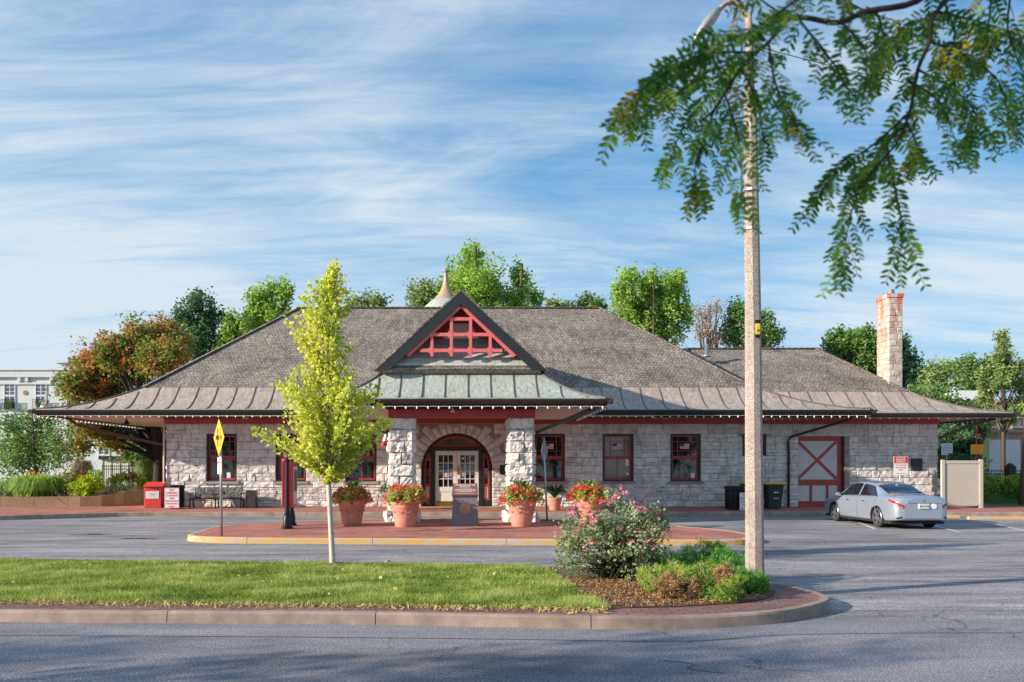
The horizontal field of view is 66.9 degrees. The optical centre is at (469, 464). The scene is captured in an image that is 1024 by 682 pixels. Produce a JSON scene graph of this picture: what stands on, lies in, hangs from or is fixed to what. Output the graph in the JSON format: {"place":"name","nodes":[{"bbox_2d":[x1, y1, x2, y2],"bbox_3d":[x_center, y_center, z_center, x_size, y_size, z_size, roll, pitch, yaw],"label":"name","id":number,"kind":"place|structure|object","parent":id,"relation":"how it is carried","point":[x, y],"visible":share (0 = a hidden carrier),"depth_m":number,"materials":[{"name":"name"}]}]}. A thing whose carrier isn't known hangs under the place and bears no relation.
{"place":"outdoors","nodes":[
{"label":"outdoors","id":0,"kind":"place"},
{"bbox_2d":[0,555,611,609],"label":"lawn","id":1,"kind":"structure","parent":0,"point":[317,587],"depth_m":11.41,"materials":[{"name":"green plant"}]},
{"bbox_2d":[12,560,574,594],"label":"fallen leaves","id":2,"kind":"object","parent":1,"relation":"on","point":[338,578],"visible":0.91,"depth_m":13.09,"materials":[{"name":"plant"}]},
{"bbox_2d":[250,258,394,562],"bbox_3d":[-2.666,-0.968,14.706,2.496,5.860,2.079,0,0,31],"label":"ginkgo tree","id":3,"kind":"object","parent":1,"relation":"on","point":[324,403],"visible":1,"depth_m":14.49,"materials":[{"name":"yellow plant"}]},
{"bbox_2d":[0,560,820,614],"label":"median paving","id":4,"kind":"structure","parent":0,"point":[783,597],"depth_m":10.34,"materials":[{"name":"concrete"}]},
{"bbox_2d":[0,597,610,613],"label":"dry grass","id":5,"kind":"structure","parent":4,"relation":"on","point":[155,602],"depth_m":10.37,"materials":[{"name":"plant"}]},
{"bbox_2d":[547,567,774,607],"bbox_3d":[2.962,1.896,12.301,3.276,0.001,4.098,0,0,0],"label":"mulch bed","id":6,"kind":"object","parent":4,"relation":"on","point":[562,574],"visible":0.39,"depth_m":11.21,"materials":[{"name":"brown plant"}]},
{"bbox_2d":[552,484,677,580],"bbox_3d":[2.390,1.130,12.817,2.021,1.628,1.431,0,0,0],"label":"rose bush","id":7,"kind":"object","parent":6,"relation":"on","point":[614,561],"visible":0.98,"depth_m":12.69,"materials":[{"name":"green plant"}]},
{"bbox_2d":[647,568,703,600],"bbox_3d":[2.885,1.679,10.869,0.749,0.460,0.432,0,0,-13],"label":"dead juniper","id":8,"kind":"object","parent":6,"relation":"on","point":[664,591],"visible":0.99,"depth_m":10.81,"materials":[{"name":"brown plant"}]},
{"bbox_2d":[634,558,721,594],"bbox_3d":[3.251,1.661,11.618,1.553,0.501,1.354,0,0,0],"label":"spreading juniper","id":9,"kind":"object","parent":6,"relation":"on","point":[690,571],"visible":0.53,"depth_m":11.45,"materials":[{"name":"green plant"}]},
{"bbox_2d":[645,537,744,577],"bbox_3d":[3.736,1.579,12.754,1.684,0.666,1.806,0,0,0],"label":"spreading juniper","id":10,"kind":"object","parent":6,"relation":"on","point":[714,552],"visible":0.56,"depth_m":12.79,"materials":[{"name":"green plant"}]},
{"bbox_2d":[697,573,748,602],"bbox_3d":[3.543,1.702,10.764,0.748,0.411,0.410,0,0,-18],"label":"juniper","id":11,"kind":"object","parent":6,"relation":"on","point":[735,583],"visible":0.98,"depth_m":10.72,"materials":[{"name":"green plant"}]},
{"bbox_2d":[712,560,740,586],"bbox_3d":[3.697,1.600,11.090,0.427,0.470,0.402,0,0,0],"label":"dead juniper","id":12,"kind":"object","parent":6,"relation":"on","point":[718,573],"visible":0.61,"depth_m":11.07,"materials":[{"name":"brown plant"}]},
{"bbox_2d":[699,565,776,600],"bbox_3d":[3.856,1.740,11.355,1.711,0.463,0.848,0,0,-42],"label":"spreading juniper","id":13,"kind":"object","parent":6,"relation":"on","point":[759,583],"visible":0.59,"depth_m":11.37,"materials":[{"name":"green plant"}]},
{"bbox_2d":[694,0,763,578],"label":"street lamp","id":14,"kind":"object","parent":4,"relation":"on","point":[754,528],"visible":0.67,"depth_m":11.90,"materials":[{"name":"concrete"}]},
{"bbox_2d":[194,519,744,538],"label":"island paving","id":15,"kind":"structure","parent":0,"point":[444,528],"depth_m":22.07,"materials":[{"name":"red brick"}]},
{"bbox_2d":[214,420,223,535],"bbox_3d":[-6.632,0.340,20.615,0.114,3.130,0.780,0,0,-38],"label":"diamond sign","id":16,"kind":"object","parent":15,"relation":"on","point":[219,437],"visible":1,"depth_m":20.58,"materials":[{"name":"metal"}]},
{"bbox_2d":[281,457,296,528],"bbox_3d":[-5.496,0.835,23.625,0.374,2.140,1.558,0,0,-6],"label":"post","id":17,"kind":"object","parent":15,"relation":"on","point":[289,484],"visible":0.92,"depth_m":23.13,"materials":[{"name":"black metal"}]},
{"bbox_2d":[332,481,373,524],"bbox_3d":[-3.725,1.209,24.659,1.451,1.392,1.354,0,0,0],"label":"flower planter","id":18,"kind":"object","parent":15,"relation":"on","point":[350,500],"visible":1,"depth_m":24.37,"materials":[{"name":"ceramic"}]},
{"bbox_2d":[381,481,429,526],"bbox_3d":[-1.965,1.187,23.794,1.502,1.436,1.419,0,0,0],"label":"flower planter","id":19,"kind":"object","parent":15,"relation":"on","point":[404,502],"visible":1,"depth_m":23.49,"materials":[{"name":"ceramic"}]},
{"bbox_2d":[451,483,478,525],"bbox_3d":[-0.134,1.250,24.345,0.880,1.310,0.670,0,0,0],"label":"granite monument","id":20,"kind":"object","parent":15,"relation":"on","point":[464,504],"visible":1,"depth_m":24.07,"materials":[{"name":"grey stone"}]},
{"bbox_2d":[498,480,544,526],"bbox_3d":[1.605,1.195,24.021,1.488,1.421,1.385,0,0,0],"label":"flower planter","id":21,"kind":"object","parent":15,"relation":"on","point":[521,500],"visible":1,"depth_m":23.72,"materials":[{"name":"ceramic"}]},
{"bbox_2d":[541,437,547,520],"bbox_3d":[2.549,0.480,26.044,0.168,2.853,0.693,0,0,33],"label":"edge on sign","id":22,"kind":"object","parent":15,"relation":"on","point":[544,451],"visible":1,"depth_m":26.04,"materials":[{"name":"metal"}]},
{"bbox_2d":[566,479,610,525],"bbox_3d":[3.737,1.180,24.239,1.474,1.449,1.443,0,0,0],"label":"flower planter","id":23,"kind":"object","parent":15,"relation":"on","point":[591,495],"visible":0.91,"depth_m":23.95,"materials":[{"name":"ceramic"}]},
{"bbox_2d":[0,618,1023,681],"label":"street","id":24,"kind":"structure","parent":0,"point":[914,650],"depth_m":8.40,"materials":[{"name":"grey asphalt"}]},
{"bbox_2d":[19,632,1023,640],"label":"road seam","id":25,"kind":"object","parent":24,"relation":"on","point":[479,638],"visible":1,"depth_m":9.21,"materials":[{"name":"grey asphalt"}]},
{"bbox_2d":[0,516,1023,618],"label":"station drive","id":26,"kind":"structure","parent":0,"point":[970,569],"depth_m":18.12,"materials":[{"name":"asphalt"}]},
{"bbox_2d":[0,558,830,628],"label":"median kerb","id":27,"kind":"structure","parent":26,"relation":"on","point":[821,605],"depth_m":9.94,"materials":[{"name":"concrete"}]},
{"bbox_2d":[187,519,744,545],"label":"island kerb","id":28,"kind":"structure","parent":26,"relation":"on","point":[192,537],"depth_m":19.95,"materials":[{"name":"yellow concrete"}]},
{"bbox_2d":[0,512,1023,519],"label":"sidewalk kerb","id":29,"kind":"structure","parent":26,"relation":"on","point":[83,515],"depth_m":30.81,"materials":[{"name":"concrete"}]},
{"bbox_2d":[825,481,946,526],"bbox_3d":[14.280,1.313,26.858,2.245,1.483,5.025,0,0,-1],"label":"parked car","id":30,"kind":"object","parent":26,"relation":"on","point":[881,503],"visible":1,"depth_m":25.36,"materials":[{"name":"silver metal"}]},
{"bbox_2d":[967,516,1023,519],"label":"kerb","id":31,"kind":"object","parent":26,"relation":"on","point":[995,517],"visible":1,"depth_m":28.88,"materials":[{"name":"yellow concrete"}]},
{"bbox_2d":[0,503,1023,514],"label":"sidewalk","id":32,"kind":"structure","parent":0,"point":[137,507],"depth_m":32.56,"materials":[{"name":"red brick"}]},
{"bbox_2d":[0,488,143,506],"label":"planter wall","id":33,"kind":"structure","parent":32,"relation":"on","point":[133,496],"depth_m":34.81,"materials":[{"name":"stone"}]},
{"bbox_2d":[1,488,137,496],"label":"flower bed","id":34,"kind":"object","parent":33,"relation":"in","point":[103,492],"visible":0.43,"depth_m":39.48,"materials":[{"name":"plant"}]},
{"bbox_2d":[0,475,16,496],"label":"green shrub","id":35,"kind":"object","parent":34,"relation":"on","point":[7,494],"visible":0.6,"depth_m":35.69,"materials":[{"name":"green plant"}]},
{"bbox_2d":[2,474,68,496],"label":"ornamental grass","id":36,"kind":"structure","parent":34,"relation":"on","point":[31,485],"depth_m":35.09,"materials":[{"name":"green plant"}]},
{"bbox_2d":[0,401,78,483],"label":"loose tree","id":37,"kind":"object","parent":34,"relation":"on","point":[32,448],"visible":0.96,"depth_m":37.77,"materials":[{"name":"green plant"}]},
{"bbox_2d":[46,473,74,495],"bbox_3d":[-19.057,0.996,36.030,1.458,1.206,0.998,0,0,0],"label":"green shrub","id":38,"kind":"object","parent":34,"relation":"on","point":[60,491],"visible":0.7,"depth_m":35.84,"materials":[{"name":"green plant"}]},
{"bbox_2d":[54,466,88,484],"bbox_3d":[-19.199,0.608,37.617,1.767,1.133,1.397,0,0,0],"label":"green shrub","id":39,"kind":"object","parent":34,"relation":"on","point":[74,474],"visible":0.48,"depth_m":37.48,"materials":[{"name":"green plant"}]},
{"bbox_2d":[67,459,97,477],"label":"ornamental grass","id":40,"kind":"object","parent":34,"relation":"on","point":[81,464],"depth_m":43.58,"materials":[{"name":"beige plant"}]},
{"bbox_2d":[64,474,105,495],"bbox_3d":[-17.616,1.069,35.530,1.774,1.247,1.328,0,0,0],"label":"yellow shrub","id":41,"kind":"object","parent":34,"relation":"on","point":[87,485],"visible":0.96,"depth_m":35.32,"materials":[{"name":"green plant"}]},
{"bbox_2d":[102,465,128,488],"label":"picket fence","id":42,"kind":"object","parent":34,"relation":"on","point":[112,472],"visible":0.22,"depth_m":46.00,"materials":[{"name":"black metal"}]},
{"bbox_2d":[102,478,139,493],"bbox_3d":[-17.253,1.178,38.260,2.117,1.113,1.394,0,0,0],"label":"green shrub","id":43,"kind":"object","parent":34,"relation":"on","point":[111,488],"visible":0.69,"depth_m":38.11,"materials":[{"name":"green plant"}]},
{"bbox_2d":[45,310,197,481],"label":"autumn tree","id":44,"kind":"object","parent":34,"relation":"on","point":[144,354],"visible":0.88,"depth_m":42.86,"materials":[{"name":"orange plant"}]},
{"bbox_2d":[119,469,141,485],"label":"green shrub","id":45,"kind":"object","parent":34,"relation":"on","point":[128,477],"visible":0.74,"depth_m":40.92,"materials":[{"name":"green plant"}]},
{"bbox_2d":[131,460,153,481],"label":"ornamental grass","id":46,"kind":"object","parent":34,"relation":"on","point":[144,468],"depth_m":44.60,"materials":[{"name":"green plant"}]},
{"bbox_2d":[142,482,165,507],"bbox_3d":[-13.901,1.325,34.156,0.840,1.120,0.700,0,0,-6],"label":"donation box","id":47,"kind":"object","parent":32,"relation":"on","point":[153,494],"visible":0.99,"depth_m":33.88,"materials":[{"name":"red metal"}]},
{"bbox_2d":[165,488,178,507],"bbox_3d":[-12.646,1.415,32.880,0.620,0.860,0.018,0,0,-2],"label":"leaning sign","id":48,"kind":"object","parent":32,"relation":"on","point":[171,497],"visible":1,"depth_m":32.88,"materials":[{"name":"white plastic"}]},
{"bbox_2d":[166,485,184,507],"bbox_3d":[-12.666,1.350,33.332,0.800,0.970,0.800,0,0,0],"label":"litter bin","id":49,"kind":"object","parent":32,"relation":"on","point":[181,496],"visible":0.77,"depth_m":33.16,"materials":[{"name":"black metal"}]},
{"bbox_2d":[189,487,244,507],"bbox_3d":[-10.996,1.445,33.747,2.250,0.890,0.616,0,0,0],"label":"park bench","id":50,"kind":"object","parent":32,"relation":"on","point":[229,492],"visible":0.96,"depth_m":33.91,"materials":[{"name":"black metal"}]},
{"bbox_2d":[245,490,257,507],"bbox_3d":[-9.495,1.500,33.744,0.440,0.770,0.420,0,0,0],"label":"utility box","id":51,"kind":"object","parent":32,"relation":"on","point":[251,498],"visible":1,"depth_m":33.54,"materials":[{"name":"grey metal"}]},
{"bbox_2d":[28,268,1020,521],"bbox_3d":[2.500,-4.466,36.995,41.940,12.792,24.330,0,0,0],"label":"train station","id":52,"kind":"object","parent":32,"relation":"on","point":[444,346],"visible":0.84,"depth_m":34.49,"materials":[{"name":"stone"}]},
{"bbox_2d":[204,434,238,483],"bbox_3d":[-11.052,-0.260,34.580,1.556,2.240,0.320,0,0,0],"label":"window","id":53,"kind":"structure","parent":52,"relation":"in","point":[229,446],"depth_m":34.66,"materials":[{"name":"red paint"}]},
{"bbox_2d":[273,434,307,483],"bbox_3d":[-7.959,-0.260,34.580,1.556,2.240,0.320,0,0,0],"label":"window","id":54,"kind":"structure","parent":52,"relation":"in","point":[301,472],"depth_m":34.66,"materials":[{"name":"red paint"}]},
{"bbox_2d":[343,434,378,483],"bbox_3d":[-4.830,-0.260,34.580,1.580,2.240,0.320,0,0,0],"label":"window","id":55,"kind":"structure","parent":52,"relation":"in","point":[366,471],"depth_m":34.67,"materials":[{"name":"red paint"}]},
{"bbox_2d":[35,415,869,417],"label":"string lights","id":56,"kind":"object","parent":52,"relation":"attached to","point":[584,416],"visible":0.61,"depth_m":32.43,"materials":[{"name":"white paint"}]},
{"bbox_2d":[421,433,491,505],"bbox_3d":[-0.560,0.242,34.705,3.160,3.285,0.430,0,0,0],"label":"arched doorway","id":57,"kind":"structure","parent":52,"relation":"in","point":[456,457],"depth_m":34.77,"materials":[{"name":"red paint"}]},
{"bbox_2d":[351,406,606,408],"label":"string lights","id":58,"kind":"object","parent":52,"relation":"attached to","point":[489,406],"visible":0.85,"depth_m":24.93,"materials":[{"name":"white paint"}]},
{"bbox_2d":[534,434,566,483],"bbox_3d":[3.569,-0.260,34.580,1.580,2.240,0.320,0,0,0],"label":"window","id":59,"kind":"structure","parent":52,"relation":"in","point":[555,443],"depth_m":34.66,"materials":[{"name":"red paint"}]},
{"bbox_2d":[600,434,635,483],"bbox_3d":[6.638,-0.260,34.580,1.580,2.240,0.320,0,0,0],"label":"window","id":60,"kind":"structure","parent":52,"relation":"in","point":[617,448],"depth_m":34.66,"materials":[{"name":"red paint"}]},
{"bbox_2d":[668,434,703,483],"bbox_3d":[9.648,-0.260,34.580,1.556,2.240,0.320,0,0,0],"label":"window","id":61,"kind":"structure","parent":52,"relation":"in","point":[685,449],"depth_m":34.66,"materials":[{"name":"red paint"}]},
{"bbox_2d":[798,436,849,506],"bbox_3d":[15.862,0.282,34.695,2.272,3.205,0.250,0,0,0],"label":"freight door","id":62,"kind":"structure","parent":52,"relation":"in","point":[823,461],"depth_m":34.76,"materials":[{"name":"red paint"}]},
{"bbox_2d":[866,417,1010,418],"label":"string lights","id":63,"kind":"object","parent":52,"relation":"attached to","point":[938,417],"visible":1,"depth_m":33.09,"materials":[{"name":"white paint"}]},
{"bbox_2d":[541,484,567,509],"bbox_3d":[3.530,1.347,32.200,1.147,1.075,1.079,0,0,0],"label":"fern pot","id":64,"kind":"object","parent":32,"relation":"on","point":[554,501],"visible":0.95,"depth_m":31.95,"materials":[{"name":"ceramic"}]},
{"bbox_2d":[724,486,744,508],"bbox_3d":[11.198,1.360,32.539,0.920,0.950,0.920,0,0,0],"label":"litter bin","id":65,"kind":"object","parent":32,"relation":"on","point":[732,497],"visible":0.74,"depth_m":32.19,"materials":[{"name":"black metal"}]},
{"bbox_2d":[763,482,786,508],"bbox_3d":[12.922,1.319,32.931,0.900,1.127,0.880,0,0,0],"label":"recycling cart","id":66,"kind":"object","parent":32,"relation":"on","point":[772,493],"visible":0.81,"depth_m":32.62,"materials":[{"name":"plastic"}]},
{"bbox_2d":[894,455,907,481],"bbox_3d":[18.901,0.735,33.904,0.620,2.300,0.087,0,0,0],"label":"parking sign","id":67,"kind":"object","parent":32,"relation":"on","point":[900,465],"visible":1,"depth_m":33.87,"materials":[{"name":"metal"}]},
{"bbox_2d":[940,459,982,507],"bbox_3d":[21.423,0.825,34.890,1.784,2.120,2.620,0,0,0],"label":"gated enclosure","id":68,"kind":"object","parent":32,"relation":"on","point":[961,482],"visible":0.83,"depth_m":33.62,"materials":[{"name":"beige plastic"}]},
{"bbox_2d":[0,0,1023,398],"label":"sky","id":69,"kind":"structure","parent":0,"point":[150,150],"materials":[{"name":"blue"}]},
{"bbox_2d":[937,402,988,478],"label":"embankment","id":70,"kind":"structure","parent":0,"point":[986,448],"depth_m":76.50,"materials":[{"name":"green plant"}]},
{"bbox_2d":[945,391,978,401],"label":"white trailer","id":71,"kind":"object","parent":70,"relation":"on","point":[970,395],"visible":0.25,"depth_m":78.00,"materials":[{"name":"metal"}]},
{"bbox_2d":[989,429,1023,473],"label":"garage row","id":72,"kind":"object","parent":70,"relation":"on","point":[1014,443],"visible":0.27,"depth_m":79.90,"materials":[{"name":"grey brick"}]},
{"bbox_2d":[989,440,1000,472],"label":"garage door","id":73,"kind":"structure","parent":72,"relation":"in","point":[994,446],"depth_m":79.90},
{"bbox_2d":[1006,440,1019,473],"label":"garage door","id":74,"kind":"structure","parent":72,"relation":"in","point":[1012,446],"depth_m":79.90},
{"bbox_2d":[937,494,1017,504],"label":"side lawn","id":75,"kind":"structure","parent":0,"point":[994,503],"depth_m":37.50,"materials":[{"name":"green plant"}]},
{"bbox_2d":[941,443,952,458],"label":"warning sign","id":76,"kind":"object","parent":75,"relation":"on","point":[946,449],"visible":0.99,"depth_m":43.99,"materials":[{"name":"metal"}]},
{"bbox_2d":[971,425,982,459],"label":"warning sign","id":77,"kind":"object","parent":75,"relation":"on","point":[976,448],"visible":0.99,"depth_m":41.99,"materials":[{"name":"yellow metal"}]},
{"bbox_2d":[983,475,1019,502],"bbox_3d":[27.148,1.176,37.992,5.840,1.408,1.657,0,0,0],"label":"clipped hedge","id":78,"kind":"object","parent":75,"relation":"on","point":[1002,490],"visible":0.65,"depth_m":37.69,"materials":[{"name":"green plant"}]},
{"bbox_2d":[1004,463,1015,477],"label":"fence post","id":79,"kind":"object","parent":75,"relation":"on","point":[1010,469],"visible":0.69,"depth_m":43.62,"materials":[{"name":"black metal"}]},
{"bbox_2d":[1018,438,1023,504],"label":"utility pole","id":80,"kind":"object","parent":75,"relation":"on","point":[1021,495],"visible":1,"depth_m":36.14,"materials":[{"name":"brown wood"}]},
{"bbox_2d":[988,505,1023,505],"bbox_3d":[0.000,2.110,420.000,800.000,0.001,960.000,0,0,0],"label":"ground","id":81,"kind":"structure","parent":0,"point":[1005,505],"depth_m":40.03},
{"bbox_2d":[0,363,157,481],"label":"white building","id":82,"kind":"structure","parent":81,"relation":"on","point":[22,388],"depth_m":92.00,"materials":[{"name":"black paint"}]},
{"bbox_2d":[1,384,15,409],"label":"window","id":83,"kind":"structure","parent":82,"relation":"in","point":[9,399],"depth_m":91.95,"materials":[{"name":"white glass"}]},
{"bbox_2d":[32,384,46,407],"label":"window","id":84,"kind":"structure","parent":82,"relation":"in","point":[40,391],"depth_m":91.95,"materials":[{"name":"white glass"}]},
{"bbox_2d":[109,432,148,485],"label":"tree","id":85,"kind":"object","parent":81,"relation":"on","point":[132,457],"visible":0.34,"depth_m":51.63,"materials":[{"name":"green plant"}]},
{"bbox_2d":[170,285,226,361],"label":"dark tree","id":86,"kind":"object","parent":81,"relation":"on","point":[203,324],"visible":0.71,"depth_m":56.87,"materials":[{"name":"green plant"}]},
{"bbox_2d":[212,306,249,349],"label":"round tree","id":87,"kind":"object","parent":81,"relation":"on","point":[234,330],"visible":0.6,"depth_m":60.39,"materials":[{"name":"green plant"}]},
{"bbox_2d":[229,273,295,333],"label":"round tree","id":88,"kind":"object","parent":81,"relation":"on","point":[271,309],"visible":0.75,"depth_m":59.10,"materials":[{"name":"green plant"}]},
{"bbox_2d":[343,287,393,306],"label":"round tree","id":89,"kind":"object","parent":81,"relation":"on","point":[376,301],"visible":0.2,"depth_m":69.21,"materials":[{"name":"green plant"}]},
{"bbox_2d":[403,275,442,306],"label":"round tree","id":90,"kind":"object","parent":81,"relation":"on","point":[421,297],"visible":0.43,"depth_m":64.87,"materials":[{"name":"green plant"}]},
{"bbox_2d":[429,238,521,306],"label":"tall maple","id":91,"kind":"object","parent":81,"relation":"on","point":[477,278],"visible":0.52,"depth_m":61.29,"materials":[{"name":"green plant"}]},
{"bbox_2d":[502,254,545,306],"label":"tall maple","id":92,"kind":"object","parent":81,"relation":"on","point":[518,280],"visible":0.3,"depth_m":63.36,"materials":[{"name":"green plant"}]},
{"bbox_2d":[544,293,573,306],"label":"round tree","id":93,"kind":"object","parent":81,"relation":"on","point":[556,303],"visible":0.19,"depth_m":68.85,"materials":[{"name":"green plant"}]},
{"bbox_2d":[569,290,607,309],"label":"round tree","id":94,"kind":"object","parent":81,"relation":"on","point":[590,300],"visible":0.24,"depth_m":62.66,"materials":[{"name":"green plant"}]},
{"bbox_2d":[606,261,696,345],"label":"leafy tree","id":95,"kind":"object","parent":81,"relation":"on","point":[655,306],"visible":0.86,"depth_m":54.98,"materials":[{"name":"green plant"}]},
{"bbox_2d":[685,295,726,347],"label":"bare tree","id":96,"kind":"object","parent":81,"relation":"on","point":[708,331],"visible":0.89,"depth_m":60.00,"materials":[{"name":"brown plant"}]},
{"bbox_2d":[716,295,786,347],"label":"dark tree","id":97,"kind":"object","parent":81,"relation":"on","point":[770,334],"visible":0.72,"depth_m":55.86,"materials":[{"name":"green plant"}]},
{"bbox_2d":[595,0,1023,299],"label":"honey locust","id":98,"kind":"object","parent":81,"relation":"on","point":[683,70],"visible":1,"depth_m":1.77,"materials":[{"name":"green plant"}]},
{"bbox_2d":[816,322,904,374],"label":"round tree","id":99,"kind":"object","parent":81,"relation":"on","point":[858,348],"visible":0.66,"depth_m":57.93,"materials":[{"name":"green plant"}]},
{"bbox_2d":[902,330,926,388],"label":"dark tree","id":100,"kind":"object","parent":81,"relation":"on","point":[910,372],"visible":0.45,"depth_m":58.69,"materials":[{"name":"green plant"}]},
{"bbox_2d":[907,355,957,393],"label":"bushy tree","id":101,"kind":"object","parent":81,"relation":"on","point":[932,371],"visible":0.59,"depth_m":93.97,"materials":[{"name":"green plant"}]},
{"bbox_2d":[907,377,968,435],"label":"bushy tree","id":102,"kind":"object","parent":81,"relation":"on","point":[938,394],"visible":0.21,"depth_m":69.65,"materials":[{"name":"green plant"}]},
{"bbox_2d":[937,423,992,472],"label":"dark tree","id":103,"kind":"object","parent":81,"relation":"on","point":[963,440],"visible":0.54,"depth_m":44.40,"materials":[{"name":"green plant"}]},
{"bbox_2d":[945,351,1000,390],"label":"bushy tree","id":104,"kind":"object","parent":81,"relation":"on","point":[969,365],"visible":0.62,"depth_m":91.52,"materials":[{"name":"green plant"}]},
{"bbox_2d":[962,399,1001,459],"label":"bushy tree","id":105,"kind":"object","parent":81,"relation":"on","point":[983,431],"visible":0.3,"depth_m":71.25,"materials":[{"name":"green plant"}]},
{"bbox_2d":[972,326,1023,476],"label":"leafy tree","id":106,"kind":"object","parent":81,"relation":"on","point":[1007,372],"visible":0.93,"depth_m":49.75,"materials":[{"name":"green plant"}]},
{"bbox_2d":[990,399,1023,428],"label":"brick building","id":107,"kind":"structure","parent":81,"relation":"on","point":[1019,423],"depth_m":105.00,"materials":[{"name":"brick"}]},
{"label":"far lawn","id":108,"kind":"structure","parent":0,"visible":0},
{"bbox_2d":[98,456,166,484],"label":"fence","id":109,"kind":"object","parent":108,"relation":"on","point":[105,462],"visible":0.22,"depth_m":66.00,"materials":[{"name":"white wood"}]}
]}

